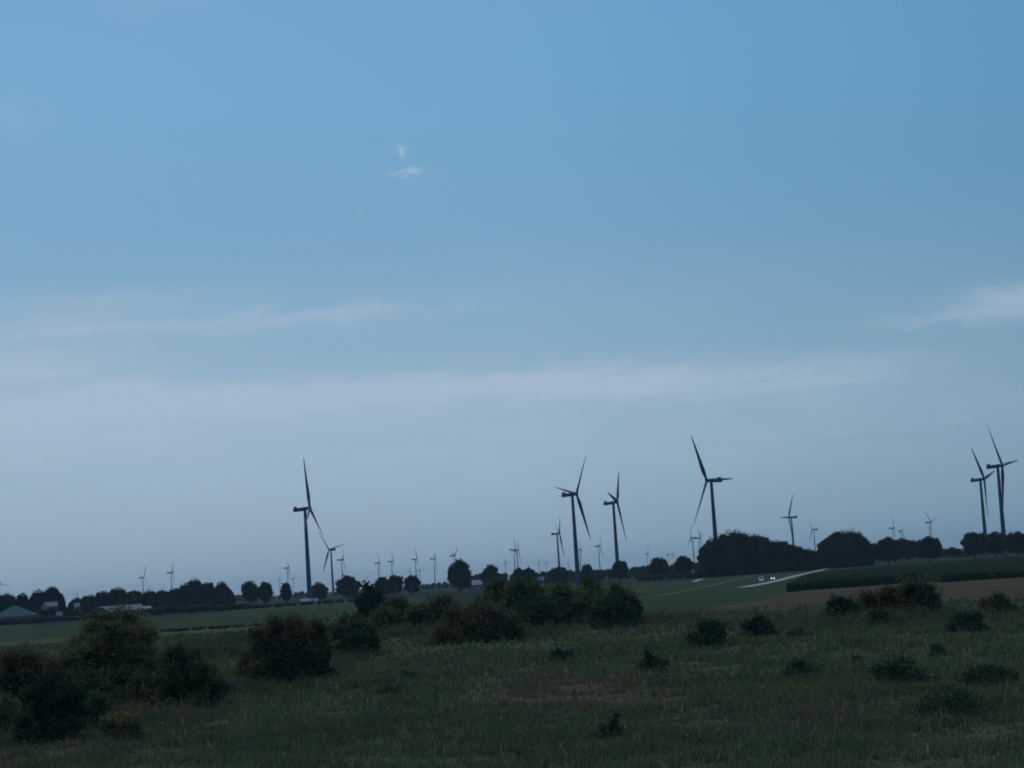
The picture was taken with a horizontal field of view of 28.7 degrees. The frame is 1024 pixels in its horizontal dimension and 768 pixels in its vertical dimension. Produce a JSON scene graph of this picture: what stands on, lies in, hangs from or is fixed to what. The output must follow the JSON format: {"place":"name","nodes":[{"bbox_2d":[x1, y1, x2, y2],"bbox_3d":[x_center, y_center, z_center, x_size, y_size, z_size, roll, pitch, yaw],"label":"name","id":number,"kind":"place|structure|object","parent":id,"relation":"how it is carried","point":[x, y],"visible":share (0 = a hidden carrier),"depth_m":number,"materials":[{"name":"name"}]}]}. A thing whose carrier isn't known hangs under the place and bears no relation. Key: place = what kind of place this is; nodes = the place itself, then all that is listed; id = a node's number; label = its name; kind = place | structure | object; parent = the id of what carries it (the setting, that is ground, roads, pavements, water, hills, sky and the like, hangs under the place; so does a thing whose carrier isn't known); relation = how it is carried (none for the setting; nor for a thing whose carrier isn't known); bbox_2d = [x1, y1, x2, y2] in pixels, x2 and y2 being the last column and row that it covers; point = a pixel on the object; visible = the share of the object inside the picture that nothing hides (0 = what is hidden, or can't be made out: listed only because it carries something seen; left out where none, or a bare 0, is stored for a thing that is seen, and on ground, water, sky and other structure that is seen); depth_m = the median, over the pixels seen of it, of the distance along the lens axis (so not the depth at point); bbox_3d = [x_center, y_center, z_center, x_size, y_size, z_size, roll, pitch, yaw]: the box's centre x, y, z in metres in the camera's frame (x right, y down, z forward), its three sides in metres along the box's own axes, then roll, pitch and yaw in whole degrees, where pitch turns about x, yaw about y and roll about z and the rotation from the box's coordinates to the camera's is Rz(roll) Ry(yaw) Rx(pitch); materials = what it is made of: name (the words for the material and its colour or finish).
{"place":"outdoors","nodes":[
{"label":"outdoors","id":0,"kind":"place"},
{"bbox_2d":[0,596,424,640],"bbox_3d":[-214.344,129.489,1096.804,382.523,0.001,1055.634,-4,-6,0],"label":"green field","id":1,"kind":"structure","parent":0,"point":[231,618],"depth_m":847.49,"materials":[{"name":"green plant"}]},
{"bbox_2d":[0,596,387,625],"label":"crop","id":2,"kind":"object","parent":1,"relation":"on","point":[165,608],"visible":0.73,"depth_m":1305.49,"materials":[{"name":"green plant"}]},
{"bbox_2d":[0,552,1023,767],"bbox_3d":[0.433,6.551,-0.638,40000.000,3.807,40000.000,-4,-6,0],"label":"ground","id":3,"kind":"structure","parent":0,"point":[464,596],"depth_m":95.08,"materials":[{"name":"green plant"}]},
{"bbox_2d":[0,591,18,611],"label":"tree","id":4,"kind":"object","parent":3,"relation":"on","point":[8,601],"visible":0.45,"depth_m":1499.44,"materials":[{"name":"green plant"}]},
{"bbox_2d":[0,687,31,732],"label":"wild shrub","id":5,"kind":"object","parent":3,"relation":"on","point":[7,703],"visible":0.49,"depth_m":77.45,"materials":[{"name":"green plant"}]},
{"bbox_2d":[0,606,38,624],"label":"green roofed hall","id":6,"kind":"structure","parent":3,"relation":"on","point":[15,612],"depth_m":1332.36,"materials":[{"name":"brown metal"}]},
{"bbox_2d":[28,588,47,610],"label":"tree","id":7,"kind":"object","parent":3,"relation":"on","point":[36,600],"visible":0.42,"depth_m":1504.55,"materials":[{"name":"green plant"}]},
{"bbox_2d":[0,635,77,707],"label":"wild shrub","id":8,"kind":"object","parent":3,"relation":"on","point":[20,668],"visible":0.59,"depth_m":96.04,"materials":[{"name":"green plant"}]},
{"bbox_2d":[7,654,95,747],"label":"wild shrub","id":9,"kind":"object","parent":3,"relation":"on","point":[54,703],"visible":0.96,"depth_m":71.46,"materials":[{"name":"green plant"}]},
{"bbox_2d":[45,586,62,610],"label":"tree","id":10,"kind":"object","parent":3,"relation":"on","point":[53,594],"visible":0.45,"depth_m":1508.57,"materials":[{"name":"green plant"}]},
{"bbox_2d":[32,605,106,618],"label":"village hedge","id":11,"kind":"object","parent":3,"relation":"on","point":[68,612],"visible":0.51,"depth_m":1359.46,"materials":[{"name":"green plant"}]},
{"bbox_2d":[69,657,118,706],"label":"wild shrub","id":12,"kind":"object","parent":3,"relation":"on","point":[85,677],"visible":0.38,"depth_m":94.44,"materials":[{"name":"green plant"}]},
{"bbox_2d":[73,686,118,728],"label":"wild shrub","id":13,"kind":"object","parent":3,"relation":"on","point":[95,701],"visible":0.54,"depth_m":81.17,"materials":[{"name":"green plant"}]},
{"bbox_2d":[93,591,110,607],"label":"tree","id":14,"kind":"object","parent":3,"relation":"on","point":[101,598],"visible":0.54,"depth_m":1601.91,"materials":[{"name":"green plant"}]},
{"bbox_2d":[42,592,164,699],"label":"wild shrub","id":15,"kind":"object","parent":3,"relation":"on","point":[117,653],"visible":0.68,"depth_m":100.17,"materials":[{"name":"green plant"}]},
{"bbox_2d":[108,587,128,605],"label":"tree","id":16,"kind":"object","parent":3,"relation":"on","point":[117,595],"visible":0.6,"depth_m":1604.19,"materials":[{"name":"green plant"}]},
{"bbox_2d":[96,706,146,739],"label":"wild shrub","id":17,"kind":"object","parent":3,"relation":"on","point":[121,720],"visible":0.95,"depth_m":70.58,"materials":[{"name":"green plant"}]},
{"bbox_2d":[119,641,168,706],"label":"wild shrub","id":18,"kind":"object","parent":3,"relation":"on","point":[145,681],"visible":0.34,"depth_m":95.64,"materials":[{"name":"green plant"}]},
{"bbox_2d":[135,678,187,710],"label":"wild shrub","id":19,"kind":"object","parent":3,"relation":"on","point":[152,688],"visible":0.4,"depth_m":91.08,"materials":[{"name":"green plant"}]},
{"bbox_2d":[135,630,222,712],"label":"wild shrub","id":20,"kind":"object","parent":3,"relation":"on","point":[193,678],"visible":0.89,"depth_m":91.03,"materials":[{"name":"green plant"}]},
{"bbox_2d":[185,577,203,605],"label":"tree","id":21,"kind":"object","parent":3,"relation":"on","point":[195,589],"visible":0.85,"depth_m":1614.97,"materials":[{"name":"green plant"}]},
{"bbox_2d":[200,581,216,604],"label":"tree","id":22,"kind":"object","parent":3,"relation":"on","point":[208,597],"visible":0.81,"depth_m":1617.29,"materials":[{"name":"green plant"}]},
{"bbox_2d":[200,656,233,700],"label":"wild shrub","id":23,"kind":"object","parent":3,"relation":"on","point":[220,687],"visible":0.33,"depth_m":93.25,"materials":[{"name":"green plant"}]},
{"bbox_2d":[214,579,230,605],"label":"tree","id":24,"kind":"object","parent":3,"relation":"on","point":[221,589],"visible":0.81,"depth_m":1618.99,"materials":[{"name":"green plant"}]},
{"bbox_2d":[158,619,328,632],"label":"field margin","id":25,"kind":"object","parent":3,"relation":"on","point":[195,628],"visible":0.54,"depth_m":555.34,"materials":[{"name":"green plant"}]},
{"bbox_2d":[241,580,257,603],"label":"tree","id":26,"kind":"object","parent":3,"relation":"on","point":[249,591],"visible":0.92,"depth_m":1722.88,"materials":[{"name":"green plant"}]},
{"bbox_2d":[256,581,273,604],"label":"tree","id":27,"kind":"object","parent":3,"relation":"on","point":[265,592],"visible":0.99,"depth_m":1675.26,"materials":[{"name":"green plant"}]},
{"bbox_2d":[234,604,336,681],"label":"wild shrub","id":28,"kind":"object","parent":3,"relation":"on","point":[273,636],"visible":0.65,"depth_m":112.42,"materials":[{"name":"green plant"}]},
{"bbox_2d":[256,645,334,681],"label":"wild shrub","id":29,"kind":"object","parent":3,"relation":"on","point":[286,669],"visible":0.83,"depth_m":111.21,"materials":[{"name":"green plant"}]},
{"bbox_2d":[293,457,322,597],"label":"wind turbine","id":30,"kind":"object","parent":3,"relation":"on","point":[307,556],"visible":0.95,"depth_m":1588.84,"materials":[{"name":"paint"}]},
{"bbox_2d":[312,581,328,600],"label":"tree","id":31,"kind":"object","parent":3,"relation":"on","point":[320,590],"visible":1,"depth_m":1630.21,"materials":[{"name":"green plant"}]},
{"bbox_2d":[305,617,339,671],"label":"wild shrub","id":32,"kind":"object","parent":3,"relation":"on","point":[323,635],"visible":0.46,"depth_m":113.26,"materials":[{"name":"green plant"}]},
{"bbox_2d":[234,581,453,601],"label":"distant woodland","id":33,"kind":"object","parent":3,"relation":"on","point":[239,598],"visible":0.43,"depth_m":3277.61,"materials":[{"name":"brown plant"}]},
{"bbox_2d":[334,575,360,598],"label":"tree","id":34,"kind":"object","parent":3,"relation":"on","point":[346,585],"visible":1,"depth_m":1729.74,"materials":[{"name":"green plant"}]},
{"bbox_2d":[325,607,385,652],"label":"wild shrub","id":35,"kind":"object","parent":3,"relation":"on","point":[349,624],"visible":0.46,"depth_m":156.57,"materials":[{"name":"green plant"}]},
{"bbox_2d":[334,627,385,656],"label":"wild shrub","id":36,"kind":"object","parent":3,"relation":"on","point":[355,638],"visible":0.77,"depth_m":148.32,"materials":[{"name":"green plant"}]},
{"bbox_2d":[350,577,385,618],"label":"wild shrub","id":37,"kind":"object","parent":3,"relation":"on","point":[368,599],"visible":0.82,"depth_m":363.01,"materials":[{"name":"green plant"}]},
{"bbox_2d":[367,602,404,627],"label":"wild shrub","id":38,"kind":"object","parent":3,"relation":"on","point":[388,613],"visible":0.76,"depth_m":232.84,"materials":[{"name":"green plant"}]},
{"bbox_2d":[373,591,412,620],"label":"wild shrub","id":39,"kind":"object","parent":3,"relation":"on","point":[398,603],"visible":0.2,"depth_m":238.78,"materials":[{"name":"green plant"}]},
{"bbox_2d":[387,574,403,594],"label":"tree","id":40,"kind":"object","parent":3,"relation":"on","point":[396,583],"visible":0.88,"depth_m":1744.43,"materials":[{"name":"green plant"}]},
{"bbox_2d":[403,574,421,594],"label":"tree","id":41,"kind":"object","parent":3,"relation":"on","point":[412,583],"visible":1,"depth_m":1735.73,"materials":[{"name":"green plant"}]},
{"bbox_2d":[402,599,438,629],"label":"wild shrub","id":42,"kind":"object","parent":3,"relation":"on","point":[418,615],"visible":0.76,"depth_m":214.63,"materials":[{"name":"green plant"}]},
{"bbox_2d":[423,592,467,624],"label":"wild shrub","id":43,"kind":"object","parent":3,"relation":"on","point":[436,606],"visible":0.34,"depth_m":223.11,"materials":[{"name":"green plant"}]},
{"bbox_2d":[447,558,471,591],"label":"tree","id":44,"kind":"object","parent":3,"relation":"on","point":[459,573],"visible":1,"depth_m":1735.98,"materials":[{"name":"green plant"}]},
{"bbox_2d":[427,592,530,644],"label":"wild shrub","id":45,"kind":"object","parent":3,"relation":"on","point":[489,619],"visible":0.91,"depth_m":161.88,"materials":[{"name":"green plant"}]},
{"bbox_2d":[480,564,500,584],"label":"tree","id":46,"kind":"object","parent":3,"relation":"on","point":[490,571],"visible":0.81,"depth_m":1747.68,"materials":[{"name":"green plant"}]},
{"bbox_2d":[473,574,512,605],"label":"wild shrub","id":47,"kind":"object","parent":3,"relation":"on","point":[494,590],"visible":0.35,"depth_m":269.91,"materials":[{"name":"green plant"}]},
{"bbox_2d":[499,573,549,608],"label":"wild shrub","id":48,"kind":"object","parent":3,"relation":"on","point":[518,589],"visible":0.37,"depth_m":213.88,"materials":[{"name":"green plant"}]},
{"bbox_2d":[508,591,589,626],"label":"wild shrub","id":49,"kind":"object","parent":3,"relation":"on","point":[545,605],"visible":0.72,"depth_m":194.14,"materials":[{"name":"green plant"}]},
{"bbox_2d":[548,567,568,583],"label":"tree","id":50,"kind":"object","parent":3,"relation":"on","point":[557,574],"visible":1,"depth_m":1886.00,"materials":[{"name":"green plant"}]},
{"bbox_2d":[536,579,584,603],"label":"wild shrub","id":51,"kind":"object","parent":3,"relation":"on","point":[563,590],"visible":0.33,"depth_m":204.25,"materials":[{"name":"green plant"}]},
{"bbox_2d":[556,456,590,584],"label":"wind turbine","id":52,"kind":"object","parent":3,"relation":"on","point":[572,494],"visible":1,"depth_m":1651.97,"materials":[{"name":"paint"}]},
{"bbox_2d":[565,584,603,614],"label":"wild shrub","id":53,"kind":"object","parent":3,"relation":"on","point":[585,598],"visible":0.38,"depth_m":197.23,"materials":[{"name":"green plant"}]},
{"bbox_2d":[578,573,613,595],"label":"wild shrub","id":54,"kind":"object","parent":3,"relation":"on","point":[588,582],"visible":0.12,"depth_m":204.34,"materials":[{"name":"green plant"}]},
{"bbox_2d":[588,710,633,739],"bbox_3d":[2.924,10.086,58.950,1.434,0.972,1.163,-4,-6,0],"label":"wild shrub","id":55,"kind":"object","parent":3,"relation":"on","point":[610,727],"visible":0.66,"depth_m":58.75,"materials":[{"name":"green plant"}]},
{"bbox_2d":[584,594,642,628],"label":"wild shrub","id":56,"kind":"object","parent":3,"relation":"on","point":[610,611],"visible":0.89,"depth_m":179.50,"materials":[{"name":"green plant"}]},
{"bbox_2d":[583,578,643,623],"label":"wild shrub","id":57,"kind":"object","parent":3,"relation":"on","point":[619,590],"visible":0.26,"depth_m":186.53,"materials":[{"name":"green plant"}]},
{"bbox_2d":[603,473,626,580],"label":"wind turbine","id":58,"kind":"object","parent":3,"relation":"on","point":[614,502],"visible":0.98,"depth_m":1916.85,"materials":[{"name":"paint"}]},
{"bbox_2d":[611,560,627,580],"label":"tree","id":59,"kind":"object","parent":3,"relation":"on","point":[619,569],"visible":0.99,"depth_m":1766.50,"materials":[{"name":"green plant"}]},
{"bbox_2d":[633,646,669,672],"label":"wild shrub","id":60,"kind":"object","parent":3,"relation":"on","point":[650,659],"visible":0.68,"depth_m":97.29,"materials":[{"name":"green plant"}]},
{"bbox_2d":[648,557,668,574],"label":"tree","id":61,"kind":"object","parent":3,"relation":"on","point":[657,565],"visible":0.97,"depth_m":1633.70,"materials":[{"name":"green plant"}]},
{"bbox_2d":[635,572,701,581],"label":"roadside scrub","id":62,"kind":"object","parent":3,"relation":"on","point":[647,577],"visible":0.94,"depth_m":1491.15,"materials":[{"name":"green plant"}]},
{"bbox_2d":[674,555,694,577],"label":"tree","id":63,"kind":"object","parent":3,"relation":"on","point":[684,564],"visible":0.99,"depth_m":1633.59,"materials":[{"name":"green plant"}]},
{"bbox_2d":[685,612,726,646],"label":"wild shrub","id":64,"kind":"object","parent":3,"relation":"on","point":[713,630],"visible":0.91,"depth_m":120.97,"materials":[{"name":"green plant"}]},
{"bbox_2d":[696,536,720,577],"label":"tree","id":65,"kind":"object","parent":3,"relation":"on","point":[705,570],"visible":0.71,"depth_m":1478.93,"materials":[{"name":"green plant"}]},
{"bbox_2d":[691,436,732,538],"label":"wind turbine","id":66,"kind":"object","parent":3,"relation":"on","point":[711,481],"visible":0.86,"depth_m":1562.20,"materials":[{"name":"paint"}]},
{"bbox_2d":[707,529,762,575],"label":"tree","id":67,"kind":"object","parent":3,"relation":"on","point":[738,550],"visible":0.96,"depth_m":1470.90,"materials":[{"name":"green plant"}]},
{"bbox_2d":[461,542,1023,589],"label":"distant woodland","id":68,"kind":"object","parent":3,"relation":"on","point":[600,574],"visible":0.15,"depth_m":2087.37,"materials":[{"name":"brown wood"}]},
{"bbox_2d":[737,612,779,636],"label":"wild shrub","id":69,"kind":"object","parent":3,"relation":"on","point":[758,622],"visible":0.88,"depth_m":136.22,"materials":[{"name":"green plant"}]},
{"bbox_2d":[750,533,782,572],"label":"tree","id":70,"kind":"object","parent":3,"relation":"on","point":[768,553],"visible":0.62,"depth_m":1477.74,"materials":[{"name":"green plant"}]},
{"bbox_2d":[771,540,801,572],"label":"tree","id":71,"kind":"object","parent":3,"relation":"on","point":[787,557],"visible":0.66,"depth_m":1486.08,"materials":[{"name":"green plant"}]},
{"bbox_2d":[790,545,814,571],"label":"tree","id":72,"kind":"object","parent":3,"relation":"on","point":[807,559],"visible":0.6,"depth_m":1499.39,"materials":[{"name":"green plant"}]},
{"bbox_2d":[782,656,822,678],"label":"wild shrub","id":73,"kind":"object","parent":3,"relation":"on","point":[799,664],"visible":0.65,"depth_m":85.69,"materials":[{"name":"green plant"}]},
{"bbox_2d":[816,533,843,568],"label":"tree","id":74,"kind":"object","parent":3,"relation":"on","point":[824,546],"visible":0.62,"depth_m":1567.54,"materials":[{"name":"green plant"}]},
{"bbox_2d":[818,593,865,620],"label":"wild shrub","id":75,"kind":"object","parent":3,"relation":"on","point":[836,603],"visible":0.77,"depth_m":153.87,"materials":[{"name":"green plant"}]},
{"bbox_2d":[827,528,876,567],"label":"tree","id":76,"kind":"object","parent":3,"relation":"on","point":[853,549],"visible":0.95,"depth_m":1558.11,"materials":[{"name":"green plant"}]},
{"bbox_2d":[852,588,878,611],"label":"wild shrub","id":77,"kind":"object","parent":3,"relation":"on","point":[864,598],"visible":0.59,"depth_m":163.65,"materials":[{"name":"green plant"}]},
{"bbox_2d":[863,608,903,624],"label":"wild shrub","id":78,"kind":"object","parent":3,"relation":"on","point":[873,614],"visible":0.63,"depth_m":141.93,"materials":[{"name":"green plant"}]},
{"bbox_2d":[874,535,900,564],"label":"tree","id":79,"kind":"object","parent":3,"relation":"on","point":[887,548],"visible":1,"depth_m":1562.07,"materials":[{"name":"green plant"}]},
{"bbox_2d":[872,582,906,610],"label":"wild shrub","id":80,"kind":"object","parent":3,"relation":"on","point":[885,598],"visible":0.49,"depth_m":161.60,"materials":[{"name":"green plant"}]},
{"bbox_2d":[864,649,935,684],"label":"wild shrub","id":81,"kind":"object","parent":3,"relation":"on","point":[895,668],"visible":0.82,"depth_m":77.01,"materials":[{"name":"green plant"}]},
{"bbox_2d":[785,556,1023,591],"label":"maize crop","id":82,"kind":"object","parent":3,"relation":"on","point":[980,569],"visible":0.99,"depth_m":575.50,"materials":[{"name":"green plant"}]},
{"bbox_2d":[897,538,912,561],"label":"tree","id":83,"kind":"object","parent":3,"relation":"on","point":[904,547],"visible":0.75,"depth_m":1803.74,"materials":[{"name":"green plant"}]},
{"bbox_2d":[889,573,944,613],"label":"wild shrub","id":84,"kind":"object","parent":3,"relation":"on","point":[913,592],"visible":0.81,"depth_m":157.75,"materials":[{"name":"green plant"}]},
{"bbox_2d":[915,535,942,561],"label":"tree","id":85,"kind":"object","parent":3,"relation":"on","point":[929,546],"visible":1,"depth_m":1556.12,"materials":[{"name":"green plant"}]},
{"bbox_2d":[910,684,982,714],"bbox_3d":[13.156,9.517,60.391,2.161,0.933,1.799,-4,-6,0],"label":"wild shrub","id":86,"kind":"object","parent":3,"relation":"on","point":[956,694],"visible":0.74,"depth_m":60.20,"materials":[{"name":"green plant"}]},
{"bbox_2d":[943,606,990,632],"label":"wild shrub","id":87,"kind":"object","parent":3,"relation":"on","point":[974,618],"visible":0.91,"depth_m":119.04,"materials":[{"name":"green plant"}]},
{"bbox_2d":[960,531,987,558],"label":"tree","id":88,"kind":"object","parent":3,"relation":"on","point":[975,543],"visible":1,"depth_m":1549.16,"materials":[{"name":"green plant"}]},
{"bbox_2d":[970,447,993,555],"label":"wind turbine","id":89,"kind":"object","parent":3,"relation":"on","point":[982,500],"visible":0.94,"depth_m":1943.52,"materials":[{"name":"paint"}]},
{"bbox_2d":[954,662,1019,685],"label":"wild shrub","id":90,"kind":"object","parent":3,"relation":"on","point":[989,670],"visible":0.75,"depth_m":72.32,"materials":[{"name":"green plant"}]},
{"bbox_2d":[986,531,1004,557],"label":"tree","id":91,"kind":"object","parent":3,"relation":"on","point":[995,542],"visible":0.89,"depth_m":1565.58,"materials":[{"name":"green plant"}]},
{"bbox_2d":[975,589,1018,611],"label":"wild shrub","id":92,"kind":"object","parent":3,"relation":"on","point":[999,599],"visible":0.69,"depth_m":144.45,"materials":[{"name":"green plant"}]},
{"bbox_2d":[986,428,1017,556],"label":"wind turbine","id":93,"kind":"object","parent":3,"relation":"on","point":[1000,496],"visible":0.95,"depth_m":1647.86,"materials":[{"name":"paint"}]},
{"bbox_2d":[1003,531,1023,555],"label":"tree","id":94,"kind":"object","parent":3,"relation":"on","point":[1013,542],"visible":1,"depth_m":1542.35,"materials":[{"name":"green plant"}]},
{"bbox_2d":[0,0,1023,606],"label":"sky","id":95,"kind":"structure","parent":0,"point":[442,258],"materials":[{"name":"blue"}]},
{"bbox_2d":[575,571,810,613],"bbox_3d":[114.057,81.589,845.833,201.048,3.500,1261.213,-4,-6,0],"label":"green field","id":96,"kind":"structure","parent":0,"point":[725,593],"depth_m":654.48,"materials":[{"name":"green plant"}]},
{"bbox_2d":[647,577,1023,615],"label":"ploughed field","id":97,"kind":"structure","parent":0,"point":[1010,587],"depth_m":247.99,"materials":[{"name":"soil"}]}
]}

